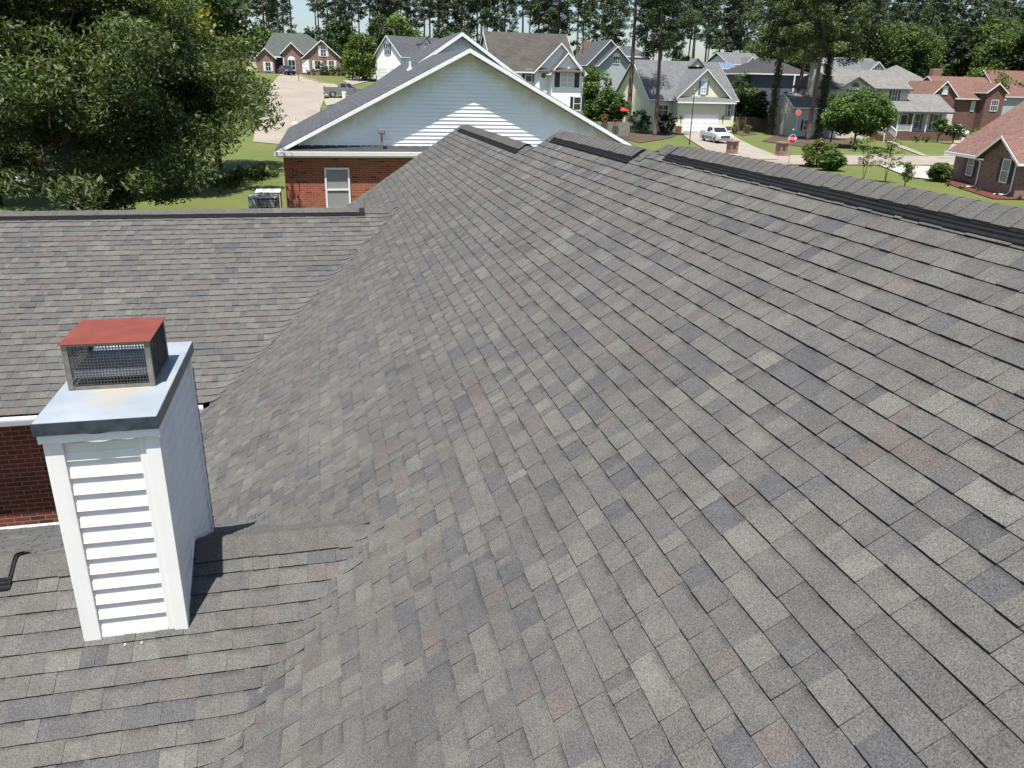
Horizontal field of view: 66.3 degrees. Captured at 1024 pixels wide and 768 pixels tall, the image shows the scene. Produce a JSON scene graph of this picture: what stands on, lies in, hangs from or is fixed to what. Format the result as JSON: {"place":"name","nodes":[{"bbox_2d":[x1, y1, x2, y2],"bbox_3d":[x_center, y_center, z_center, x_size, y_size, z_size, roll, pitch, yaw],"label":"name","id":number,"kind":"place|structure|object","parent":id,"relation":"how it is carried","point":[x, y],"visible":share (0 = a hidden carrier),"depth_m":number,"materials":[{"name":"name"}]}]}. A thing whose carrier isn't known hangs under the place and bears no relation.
{"place":"outdoors","nodes":[
{"label":"outdoors","id":0,"kind":"place"},
{"bbox_2d":[253,76,337,143],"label":"road","id":1,"kind":"structure","parent":0,"point":[300,99],"depth_m":99.68,"materials":[{"name":"concrete"}]},
{"bbox_2d":[324,96,347,104],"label":"driveway","id":2,"kind":"structure","parent":0,"point":[330,101],"depth_m":102.39,"materials":[{"name":"concrete"}]},
{"bbox_2d":[323,83,360,96],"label":"pickup truck","id":3,"kind":"object","parent":2,"relation":"on","point":[349,88],"visible":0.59,"depth_m":104.54,"materials":[{"name":"grey paint"}]},
{"bbox_2d":[0,65,1023,616],"bbox_3d":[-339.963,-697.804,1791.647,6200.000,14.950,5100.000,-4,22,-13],"label":"ground","id":4,"kind":"structure","parent":0,"point":[250,151],"depth_m":60.49,"materials":[{"name":"plant"}]},
{"bbox_2d":[6,106,164,185],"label":"shaded brick house","id":5,"kind":"structure","parent":4,"relation":"on","point":[49,166],"depth_m":41.13,"materials":[{"name":"clear brick"}]},
{"bbox_2d":[15,0,252,83],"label":"leafy tree","id":6,"kind":"object","parent":4,"relation":"on","point":[225,10],"visible":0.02,"depth_m":43.79,"materials":[{"name":"green plant"}]},
{"bbox_2d":[0,0,286,210],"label":"oak tree","id":7,"kind":"object","parent":4,"relation":"on","point":[111,104],"visible":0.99,"depth_m":20.68,"materials":[{"name":"green plant"}]},
{"bbox_2d":[90,1,259,190],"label":"leafy tree","id":8,"kind":"object","parent":4,"relation":"on","point":[206,11],"visible":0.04,"depth_m":38.82,"materials":[{"name":"green plant"}]},
{"bbox_2d":[212,0,268,169],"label":"leafy tree","id":9,"kind":"object","parent":4,"relation":"on","point":[244,20],"visible":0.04,"depth_m":53.03,"materials":[{"name":"green plant"}]},
{"bbox_2d":[245,0,277,40],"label":"pine tree","id":10,"kind":"object","parent":4,"relation":"on","point":[267,8],"visible":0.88,"depth_m":153.42,"materials":[{"name":"green plant"}]},
{"bbox_2d":[249,24,274,50],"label":"leafy tree","id":11,"kind":"object","parent":4,"relation":"on","point":[259,35],"visible":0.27,"depth_m":145.46,"materials":[{"name":"green plant"}]},
{"bbox_2d":[248,194,279,208],"bbox_3d":[-9.319,-6.270,29.620,1.290,1.719,1.040,-4,22,-13],"label":"air conditioner","id":12,"kind":"object","parent":4,"relation":"on","point":[256,201],"visible":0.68,"depth_m":29.06,"materials":[{"name":"metal"}]},
{"bbox_2d":[267,0,297,32],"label":"pine tree","id":13,"kind":"object","parent":4,"relation":"on","point":[285,10],"visible":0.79,"depth_m":186.59,"materials":[{"name":"green plant"}]},
{"bbox_2d":[254,33,341,75],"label":"brick house","id":14,"kind":"structure","parent":4,"relation":"on","point":[300,53],"depth_m":135.81,"materials":[{"name":"red brick"}]},
{"bbox_2d":[315,31,342,54],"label":"leafy tree","id":15,"kind":"object","parent":4,"relation":"on","point":[326,40],"visible":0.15,"depth_m":147.40,"materials":[{"name":"green plant"}]},
{"bbox_2d":[313,0,345,44],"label":"pine tree","id":16,"kind":"object","parent":4,"relation":"on","point":[323,14],"visible":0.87,"depth_m":165.10,"materials":[{"name":"green plant"}]},
{"bbox_2d":[314,18,351,66],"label":"leafy tree","id":17,"kind":"object","parent":4,"relation":"on","point":[332,29],"visible":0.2,"depth_m":156.99,"materials":[{"name":"green plant"}]},
{"bbox_2d":[333,20,358,65],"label":"leafy tree","id":18,"kind":"object","parent":4,"relation":"on","point":[340,24],"visible":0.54,"depth_m":141.21,"materials":[{"name":"green plant"}]},
{"bbox_2d":[336,0,364,66],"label":"pine tree","id":19,"kind":"object","parent":4,"relation":"on","point":[349,14],"visible":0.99,"depth_m":159.77,"materials":[{"name":"green plant"}]},
{"bbox_2d":[341,31,377,79],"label":"leafy tree","id":20,"kind":"object","parent":4,"relation":"on","point":[362,67],"visible":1,"depth_m":126.46,"materials":[{"name":"green plant"}]},
{"bbox_2d":[360,15,393,54],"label":"leafy tree","id":21,"kind":"object","parent":4,"relation":"on","point":[376,24],"visible":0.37,"depth_m":143.44,"materials":[{"name":"green plant"}]},
{"bbox_2d":[366,0,407,30],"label":"pine tree","id":22,"kind":"object","parent":4,"relation":"on","point":[381,8],"visible":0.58,"depth_m":163.18,"materials":[{"name":"green plant"}]},
{"bbox_2d":[381,10,425,41],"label":"leafy tree","id":23,"kind":"object","parent":4,"relation":"on","point":[401,25],"visible":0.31,"depth_m":147.17,"materials":[{"name":"green plant"}]},
{"bbox_2d":[373,35,438,80],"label":"dormered house","id":24,"kind":"structure","parent":4,"relation":"on","point":[392,52],"depth_m":124.62,"materials":[{"name":"white"}]},
{"bbox_2d":[414,0,446,37],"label":"pine tree","id":25,"kind":"object","parent":4,"relation":"on","point":[424,17],"visible":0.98,"depth_m":165.23,"materials":[{"name":"green plant"}]},
{"bbox_2d":[422,20,458,38],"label":"leafy tree","id":26,"kind":"object","parent":4,"relation":"on","point":[442,32],"visible":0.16,"depth_m":153.40,"materials":[{"name":"green plant"}]},
{"bbox_2d":[426,0,464,33],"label":"pine tree","id":27,"kind":"object","parent":4,"relation":"on","point":[455,14],"visible":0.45,"depth_m":178.00,"materials":[{"name":"green plant"}]},
{"bbox_2d":[274,31,633,207],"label":"gabled house","id":28,"kind":"structure","parent":4,"relation":"on","point":[345,152],"depth_m":27.82,"materials":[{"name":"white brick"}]},
{"bbox_2d":[324,168,350,207],"bbox_3d":[-6.150,-6.862,27.663,0.860,1.504,0.095,-4,22,-13],"label":"window","id":29,"kind":"structure","parent":28,"relation":"in","point":[337,180],"depth_m":27.63,"materials":[{"name":"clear glass"}]},
{"bbox_2d":[440,2,475,37],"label":"pine tree","id":30,"kind":"object","parent":4,"relation":"on","point":[465,13],"visible":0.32,"depth_m":191.58,"materials":[{"name":"green plant"}]},
{"bbox_2d":[464,0,499,40],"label":"pine tree","id":31,"kind":"object","parent":4,"relation":"on","point":[473,7],"visible":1,"depth_m":162.14,"materials":[{"name":"green plant"}]},
{"bbox_2d":[489,0,509,31],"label":"pine tree","id":32,"kind":"object","parent":4,"relation":"on","point":[499,15],"visible":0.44,"depth_m":194.18,"materials":[{"name":"green plant"}]},
{"bbox_2d":[498,0,521,31],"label":"pine tree","id":33,"kind":"object","parent":4,"relation":"on","point":[516,16],"visible":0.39,"depth_m":210.09,"materials":[{"name":"green plant"}]},
{"bbox_2d":[0,124,1023,767],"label":"shingled house","id":34,"kind":"structure","parent":4,"relation":"on","point":[466,446],"depth_m":4.98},
{"bbox_2d":[480,31,587,113],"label":"two storey house","id":35,"kind":"structure","parent":4,"relation":"on","point":[549,64],"depth_m":83.50,"materials":[{"name":"white"}]},
{"bbox_2d":[560,72,574,87],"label":"window","id":36,"kind":"structure","parent":35,"relation":"in","point":[566,79],"depth_m":82.52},
{"bbox_2d":[520,0,562,32],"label":"pine tree","id":37,"kind":"object","parent":4,"relation":"on","point":[541,17],"visible":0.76,"depth_m":162.84,"materials":[{"name":"green plant"}]},
{"bbox_2d":[529,0,579,45],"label":"pine tree","id":38,"kind":"object","parent":4,"relation":"on","point":[557,19],"visible":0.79,"depth_m":162.60,"materials":[{"name":"green plant"}]},
{"bbox_2d":[569,0,600,40],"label":"pine tree","id":39,"kind":"object","parent":4,"relation":"on","point":[585,20],"visible":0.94,"depth_m":168.85,"materials":[{"name":"green plant"}]},
{"bbox_2d":[581,68,616,121],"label":"leafy tree","id":40,"kind":"object","parent":4,"relation":"on","point":[591,89],"visible":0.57,"depth_m":100.81,"materials":[{"name":"green plant"}]},
{"bbox_2d":[592,85,631,123],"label":"leafy tree","id":41,"kind":"object","parent":4,"relation":"on","point":[612,97],"visible":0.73,"depth_m":98.96,"materials":[{"name":"green plant"}]},
{"bbox_2d":[595,121,629,136],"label":"wooden fence","id":42,"kind":"object","parent":4,"relation":"on","point":[623,128],"visible":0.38,"depth_m":97.66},
{"bbox_2d":[587,0,638,46],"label":"pine tree","id":43,"kind":"object","parent":4,"relation":"on","point":[602,34],"visible":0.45,"depth_m":179.66,"materials":[{"name":"green plant"}]},
{"bbox_2d":[574,39,652,105],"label":"blue gabled house","id":44,"kind":"structure","parent":4,"relation":"on","point":[612,58],"depth_m":133.78,"materials":[{"name":"grey"}]},
{"bbox_2d":[596,0,630,43],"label":"pine tree","id":45,"kind":"object","parent":4,"relation":"on","point":[616,32],"visible":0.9,"depth_m":172.55,"materials":[{"name":"green plant"}]},
{"bbox_2d":[610,0,658,121],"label":"pine tree","id":46,"kind":"object","parent":4,"relation":"on","point":[630,87],"visible":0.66,"depth_m":103.03,"materials":[{"name":"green plant"}]},
{"bbox_2d":[620,132,678,142],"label":"pine straw bed","id":47,"kind":"object","parent":4,"relation":"on","point":[640,137],"visible":0.87,"depth_m":100.67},
{"bbox_2d":[628,110,651,132],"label":"shrub","id":48,"kind":"object","parent":47,"relation":"on","point":[644,118],"visible":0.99,"depth_m":104.65,"materials":[{"name":"green plant"}]},
{"bbox_2d":[629,0,702,134],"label":"pine tree","id":49,"kind":"object","parent":47,"relation":"on","point":[653,15],"visible":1,"depth_m":98.00,"materials":[{"name":"green plant"}]},
{"bbox_2d":[658,113,677,133],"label":"shrub","id":50,"kind":"object","parent":47,"relation":"on","point":[665,117],"visible":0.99,"depth_m":104.21,"materials":[{"name":"green plant"}]},
{"bbox_2d":[616,58,738,132],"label":"garage house","id":51,"kind":"structure","parent":4,"relation":"on","point":[716,99],"depth_m":108.39,"materials":[{"name":"beige"}]},
{"bbox_2d":[683,114,718,131],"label":"garage door","id":52,"kind":"structure","parent":51,"relation":"in","point":[700,122],"depth_m":107.94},
{"bbox_2d":[662,0,694,60],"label":"pine tree","id":53,"kind":"object","parent":4,"relation":"on","point":[669,22],"visible":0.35,"depth_m":176.38,"materials":[{"name":"green plant"}]},
{"bbox_2d":[687,0,727,61],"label":"pine tree","id":54,"kind":"object","parent":4,"relation":"on","point":[708,27],"visible":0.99,"depth_m":174.19,"materials":[{"name":"green plant"}]},
{"bbox_2d":[704,0,737,51],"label":"pine tree","id":55,"kind":"object","parent":4,"relation":"on","point":[709,45],"visible":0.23,"depth_m":191.11,"materials":[{"name":"green plant"}]},
{"bbox_2d":[706,52,757,65],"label":"grey gabled house","id":56,"kind":"structure","parent":4,"relation":"on","point":[736,59],"depth_m":154.61,"materials":[{"name":"white"}]},
{"bbox_2d":[712,0,759,53],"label":"pine tree","id":57,"kind":"object","parent":4,"relation":"on","point":[731,33],"visible":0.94,"depth_m":179.58,"materials":[{"name":"green plant"}]},
{"bbox_2d":[732,70,757,94],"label":"leafy tree","id":58,"kind":"object","parent":4,"relation":"on","point":[737,85],"visible":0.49,"depth_m":121.53,"materials":[{"name":"green plant"}]},
{"bbox_2d":[734,116,768,129],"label":"wooden fence","id":59,"kind":"object","parent":4,"relation":"on","point":[754,123],"visible":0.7,"depth_m":113.84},
{"bbox_2d":[734,87,769,120],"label":"leafy tree","id":60,"kind":"object","parent":4,"relation":"on","point":[753,105],"visible":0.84,"depth_m":113.94,"materials":[{"name":"green plant"}]},
{"bbox_2d":[724,56,808,119],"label":"dark blue house","id":61,"kind":"structure","parent":4,"relation":"on","point":[760,72],"depth_m":122.19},
{"bbox_2d":[739,24,795,59],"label":"leafy tree","id":62,"kind":"object","parent":4,"relation":"on","point":[755,41],"visible":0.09,"depth_m":159.98,"materials":[{"name":"green plant"}]},
{"bbox_2d":[744,0,820,134],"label":"pine tree","id":63,"kind":"object","parent":4,"relation":"on","point":[781,51],"visible":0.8,"depth_m":105.27,"materials":[{"name":"green plant"}]},
{"bbox_2d":[774,41,813,72],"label":"leafy tree","id":64,"kind":"object","parent":4,"relation":"on","point":[798,66],"visible":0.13,"depth_m":154.64,"materials":[{"name":"green plant"}]},
{"bbox_2d":[763,134,853,147],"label":"pine straw bed","id":65,"kind":"object","parent":4,"relation":"on","point":[841,142],"visible":0.59,"depth_m":101.18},
{"bbox_2d":[785,0,854,139],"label":"pine tree","id":66,"kind":"object","parent":65,"relation":"on","point":[827,33],"visible":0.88,"depth_m":98.72,"materials":[{"name":"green plant"}]},
{"bbox_2d":[790,0,873,139],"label":"pine tree","id":67,"kind":"object","parent":65,"relation":"on","point":[829,50],"visible":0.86,"depth_m":98.20,"materials":[{"name":"green plant"}]},
{"bbox_2d":[780,1,848,91],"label":"pine tree","id":68,"kind":"object","parent":4,"relation":"on","point":[805,51],"visible":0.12,"depth_m":110.93,"materials":[{"name":"green plant"}]},
{"bbox_2d":[801,137,839,166],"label":"shrub","id":69,"kind":"object","parent":4,"relation":"on","point":[811,156],"visible":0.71,"depth_m":66.56,"materials":[{"name":"green plant"}]},
{"bbox_2d":[817,148,848,170],"bbox_3d":[26.291,-18.378,64.293,2.403,1.919,2.374,-4,22,-13],"label":"shrub","id":70,"kind":"object","parent":4,"relation":"on","point":[833,159],"visible":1,"depth_m":63.89,"materials":[{"name":"green plant"}]},
{"bbox_2d":[809,57,884,71],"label":"grey roofed house","id":71,"kind":"structure","parent":4,"relation":"on","point":[870,64],"depth_m":150.23,"materials":[{"name":"beige"}]},
{"bbox_2d":[839,0,869,55],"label":"pine tree","id":72,"kind":"object","parent":4,"relation":"on","point":[857,24],"visible":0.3,"depth_m":160.12,"materials":[{"name":"green plant"}]},
{"bbox_2d":[835,14,877,57],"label":"leafy tree","id":73,"kind":"object","parent":4,"relation":"on","point":[865,25],"visible":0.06,"depth_m":168.24,"materials":[{"name":"green plant"}]},
{"bbox_2d":[821,86,898,140],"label":"leafy tree","id":74,"kind":"object","parent":4,"relation":"on","point":[857,112],"visible":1,"depth_m":88.33,"materials":[{"name":"green plant"}]},
{"bbox_2d":[767,62,962,141],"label":"porch house","id":75,"kind":"structure","parent":4,"relation":"on","point":[918,114],"depth_m":107.38,"materials":[{"name":"beige"}]},
{"bbox_2d":[850,133,884,178],"bbox_3d":[25.874,-16.507,57.129,2.325,3.535,2.144,-4,22,-13],"label":"sapling","id":76,"kind":"object","parent":4,"relation":"on","point":[863,150],"visible":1,"depth_m":56.95,"materials":[{"name":"green plant"}]},
{"bbox_2d":[857,0,888,57],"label":"pine tree","id":77,"kind":"object","parent":4,"relation":"on","point":[872,11],"visible":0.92,"depth_m":158.77,"materials":[{"name":"green plant"}]},
{"bbox_2d":[862,20,914,70],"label":"leafy tree","id":78,"kind":"object","parent":4,"relation":"on","point":[884,40],"visible":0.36,"depth_m":158.45,"materials":[{"name":"green plant"}]},
{"bbox_2d":[873,137,905,182],"bbox_3d":[27.191,-16.243,56.758,2.107,3.368,1.828,7,22,13],"label":"sapling","id":79,"kind":"object","parent":4,"relation":"on","point":[890,145],"visible":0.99,"depth_m":56.41,"materials":[{"name":"green plant"}]},
{"bbox_2d":[878,2,910,61],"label":"pine tree","id":80,"kind":"object","parent":4,"relation":"on","point":[896,7],"visible":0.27,"depth_m":168.60,"materials":[{"name":"green plant"}]},
{"bbox_2d":[876,42,924,74],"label":"leafy tree","id":81,"kind":"object","parent":4,"relation":"on","point":[915,62],"visible":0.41,"depth_m":157.89,"materials":[{"name":"green plant"}]},
{"bbox_2d":[896,161,917,186],"bbox_3d":[27.110,-14.417,53.998,1.435,1.939,1.286,6,22,12],"label":"sapling","id":82,"kind":"object","parent":4,"relation":"on","point":[909,167],"visible":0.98,"depth_m":53.77,"materials":[{"name":"green plant"}]},
{"bbox_2d":[898,0,928,31],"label":"pine tree","id":83,"kind":"object","parent":4,"relation":"on","point":[913,18],"visible":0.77,"depth_m":166.20,"materials":[{"name":"green plant"}]},
{"bbox_2d":[885,65,942,82],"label":"hip roofed house","id":84,"kind":"structure","parent":4,"relation":"on","point":[907,75],"depth_m":136.88,"materials":[{"name":"beige"}]},
{"bbox_2d":[885,23,947,77],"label":"leafy tree","id":85,"kind":"object","parent":4,"relation":"on","point":[924,43],"visible":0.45,"depth_m":156.50,"materials":[{"name":"green plant"}]},
{"bbox_2d":[919,0,957,49],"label":"pine tree","id":86,"kind":"object","parent":4,"relation":"on","point":[945,8],"visible":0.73,"depth_m":161.51,"materials":[{"name":"green plant"}]},
{"bbox_2d":[925,162,954,181],"bbox_3d":[31.858,-15.747,58.239,1.948,1.601,1.818,-4,22,-13],"label":"shrub","id":87,"kind":"object","parent":4,"relation":"on","point":[940,171],"visible":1,"depth_m":57.84,"materials":[{"name":"green plant"}]},
{"bbox_2d":[923,17,975,75],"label":"leafy tree","id":88,"kind":"object","parent":4,"relation":"on","point":[951,32],"visible":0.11,"depth_m":175.60,"materials":[{"name":"green plant"}]},
{"bbox_2d":[944,122,966,142],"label":"leafy tree","id":89,"kind":"object","parent":4,"relation":"on","point":[953,127],"visible":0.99,"depth_m":101.37,"materials":[{"name":"green plant"}]},
{"bbox_2d":[908,76,1008,129],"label":"rust roofed house","id":90,"kind":"structure","parent":4,"relation":"on","point":[974,103],"depth_m":123.91,"materials":[{"name":"red brick"}]},
{"bbox_2d":[935,0,989,75],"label":"pine tree","id":91,"kind":"object","parent":4,"relation":"on","point":[966,27],"visible":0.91,"depth_m":163.43,"materials":[{"name":"green plant"}]},
{"bbox_2d":[949,27,1012,76],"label":"leafy tree","id":92,"kind":"object","parent":4,"relation":"on","point":[959,71],"visible":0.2,"depth_m":165.45,"materials":[{"name":"green plant"}]},
{"bbox_2d":[944,101,1023,196],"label":"brown brick house","id":93,"kind":"structure","parent":4,"relation":"on","point":[989,157],"depth_m":53.90,"materials":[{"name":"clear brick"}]},
{"bbox_2d":[998,158,1011,182],"bbox_3d":[32.192,-13.916,51.137,0.095,1.500,0.920,2,21,1],"label":"window","id":94,"kind":"structure","parent":93,"relation":"in","point":[1006,164],"depth_m":51.16,"materials":[{"name":"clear glass"}]},
{"bbox_2d":[966,0,1001,34],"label":"pine tree","id":95,"kind":"object","parent":4,"relation":"on","point":[982,22],"visible":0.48,"depth_m":173.69,"materials":[{"name":"green plant"}]},
{"bbox_2d":[944,179,1023,198],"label":"mulch bed","id":96,"kind":"object","parent":4,"relation":"on","point":[956,183],"visible":0.56,"depth_m":52.99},
{"bbox_2d":[958,15,1022,66],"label":"leafy tree","id":97,"kind":"object","parent":4,"relation":"on","point":[998,27],"visible":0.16,"depth_m":163.94,"materials":[{"name":"green plant"}]},
{"bbox_2d":[964,66,1023,86],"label":"leafy tree","id":98,"kind":"object","parent":4,"relation":"on","point":[977,73],"visible":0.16,"depth_m":145.35,"materials":[{"name":"green plant"}]},
{"bbox_2d":[967,27,1023,74],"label":"leafy tree","id":99,"kind":"object","parent":4,"relation":"on","point":[1004,44],"visible":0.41,"depth_m":153.65,"materials":[{"name":"green plant"}]},
{"bbox_2d":[986,0,1009,25],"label":"pine tree","id":100,"kind":"object","parent":4,"relation":"on","point":[1003,4],"visible":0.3,"depth_m":169.91,"materials":[{"name":"green plant"}]},
{"bbox_2d":[979,70,1023,114],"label":"rust roofed house","id":101,"kind":"structure","parent":4,"relation":"on","point":[1014,97],"depth_m":144.26,"materials":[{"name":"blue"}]},
{"bbox_2d":[1004,27,1023,70],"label":"leafy tree","id":102,"kind":"object","parent":4,"relation":"on","point":[1018,59],"visible":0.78,"depth_m":149.73,"materials":[{"name":"green plant"}]},
{"bbox_2d":[239,0,1023,61],"label":"sky","id":103,"kind":"structure","parent":0,"point":[303,17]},
{"bbox_2d":[681,132,777,158],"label":"driveway","id":104,"kind":"structure","parent":0,"point":[745,149],"depth_m":85.58,"materials":[{"name":"concrete"}]},
{"bbox_2d":[700,126,733,142],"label":"pickup truck","id":105,"kind":"object","parent":104,"relation":"on","point":[715,134],"visible":0.9,"depth_m":92.70,"materials":[{"name":"white paint"}]},
{"bbox_2d":[758,155,954,164],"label":"road","id":106,"kind":"structure","parent":0,"point":[854,160],"depth_m":74.98,"materials":[{"name":"concrete"}]},
{"bbox_2d":[880,164,929,178],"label":"driveway","id":107,"kind":"structure","parent":0,"point":[920,171],"depth_m":65.71,"materials":[{"name":"concrete"}]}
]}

